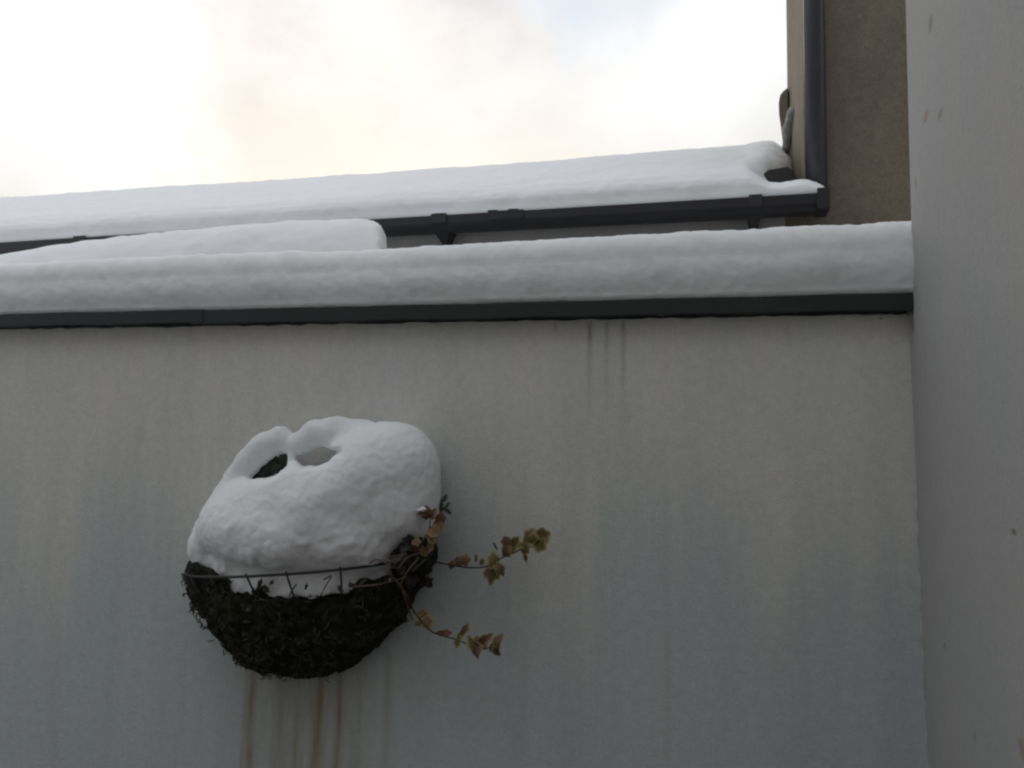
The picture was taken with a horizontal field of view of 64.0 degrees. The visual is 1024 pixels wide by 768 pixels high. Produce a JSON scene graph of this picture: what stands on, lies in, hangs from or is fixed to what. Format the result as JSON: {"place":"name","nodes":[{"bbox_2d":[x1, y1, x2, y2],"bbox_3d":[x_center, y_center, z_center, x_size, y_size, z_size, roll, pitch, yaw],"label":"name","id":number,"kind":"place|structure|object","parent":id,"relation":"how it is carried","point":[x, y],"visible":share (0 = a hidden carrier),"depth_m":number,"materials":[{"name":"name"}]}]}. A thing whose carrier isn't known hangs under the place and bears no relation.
{"place":"outdoors","nodes":[
{"label":"outdoors","id":0,"kind":"place"},
{"bbox_2d":[0,0,786,196],"label":"sky","id":1,"kind":"structure","parent":0,"point":[96,95],"materials":[{"name":"white"}]},
{"bbox_2d":[779,0,910,226],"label":"tall building","id":2,"kind":"structure","parent":0,"point":[868,158],"depth_m":3.69,"materials":[{"name":"beige concrete"}]},
{"bbox_2d":[803,0,827,186],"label":"downpipe","id":3,"kind":"object","parent":2,"relation":"attached to","point":[815,114],"depth_m":3.65,"materials":[{"name":"grey metal"}]},
{"bbox_3d":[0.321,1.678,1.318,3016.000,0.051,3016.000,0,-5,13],"label":"ground","id":4,"kind":"structure","parent":0,"visible":0},
{"bbox_2d":[0,167,829,254],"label":"rain gutter","id":5,"kind":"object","parent":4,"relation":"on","point":[756,211],"visible":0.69,"depth_m":3.77,"materials":[{"name":"metal"}]},
{"bbox_2d":[0,141,823,242],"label":"snow sheet","id":6,"kind":"object","parent":5,"relation":"on","point":[737,171],"visible":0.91,"depth_m":4.20,"materials":[{"name":"white snow"}]},
{"bbox_2d":[0,293,926,767],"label":"garden wall","id":7,"kind":"structure","parent":4,"relation":"on","point":[716,497],"depth_m":1.52,"materials":[{"name":"paint"}]},
{"bbox_2d":[181,537,437,682],"bbox_3d":[-0.404,0.422,1.514,0.542,0.300,0.179,0,-5,13],"label":"hanging basket","id":8,"kind":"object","parent":7,"relation":"attached to","point":[261,632],"depth_m":1.49,"materials":[{"name":"black metal"}]},
{"bbox_2d":[187,416,440,598],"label":"heaped snow","id":9,"kind":"structure","parent":8,"relation":"on","point":[365,492],"depth_m":1.45,"materials":[{"name":"white snow"}]},
{"bbox_2d":[253,454,287,478],"bbox_3d":[-0.401,0.203,1.576,0.267,0.224,0.044,-1,-5,21],"label":"snowed in plant","id":10,"kind":"object","parent":9,"relation":"in","point":[275,464],"visible":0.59,"depth_m":1.61,"materials":[{"name":"green plant"}]},
{"bbox_2d":[439,494,451,513],"bbox_3d":[-0.127,0.236,1.499,0.035,0.071,0.015,0,-5,13],"label":"evergreen sprig","id":11,"kind":"object","parent":9,"relation":"on","point":[441,504],"visible":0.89,"depth_m":1.50,"materials":[{"name":"green plant"}]},
{"bbox_2d":[222,537,433,619],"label":"dead stalks","id":12,"kind":"object","parent":8,"relation":"in","point":[401,556],"visible":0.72,"depth_m":1.42,"materials":[{"name":"brown plant"}]},
{"bbox_2d":[398,505,445,555],"bbox_3d":[-0.163,0.268,1.441,0.099,0.109,0.033,-1,-5,18],"label":"trailing ivy","id":13,"kind":"object","parent":8,"relation":"attached to","point":[434,530],"visible":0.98,"depth_m":1.43,"materials":[{"name":"brown plant"}]},
{"bbox_2d":[417,507,425,511],"bbox_3d":[-0.159,0.220,1.436,0.018,0.009,0.012,0,-5,13],"label":"snow tuft","id":14,"kind":"object","parent":13,"relation":"on","point":[422,509],"visible":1,"depth_m":1.43,"materials":[{"name":"white snow"}]},
{"bbox_2d":[389,573,503,658],"bbox_3d":[-0.119,0.404,1.445,0.207,0.154,0.090,2,-5,-12],"label":"trailing ivy","id":15,"kind":"object","parent":8,"relation":"attached to","point":[476,645],"visible":1,"depth_m":1.43,"materials":[{"name":"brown plant"}]},
{"bbox_2d":[432,527,550,585],"bbox_3d":[-0.056,0.308,1.464,0.252,0.110,0.041,0,-5,7],"label":"trailing ivy","id":16,"kind":"object","parent":8,"relation":"attached to","point":[538,540],"visible":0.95,"depth_m":1.46,"materials":[{"name":"green plant"}]},
{"bbox_2d":[0,221,913,313],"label":"snow bank","id":17,"kind":"structure","parent":7,"relation":"on","point":[876,258],"depth_m":1.54,"materials":[{"name":"white snow"}]},
{"bbox_2d":[906,0,1023,767],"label":"house","id":18,"kind":"structure","parent":4,"relation":"on","point":[965,67],"depth_m":1.09,"materials":[{"name":"grey paint"}]},
{"bbox_3d":[-1.226,0.729,2.983,1.649,2.125,0.800,0,-5,13],"label":"low shed","id":19,"kind":"object","parent":4,"relation":"on","visible":0},
{"bbox_2d":[0,219,386,263],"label":"snow mound","id":20,"kind":"object","parent":19,"relation":"on","point":[332,235],"visible":0.39,"depth_m":2.67,"materials":[{"name":"white snow"}]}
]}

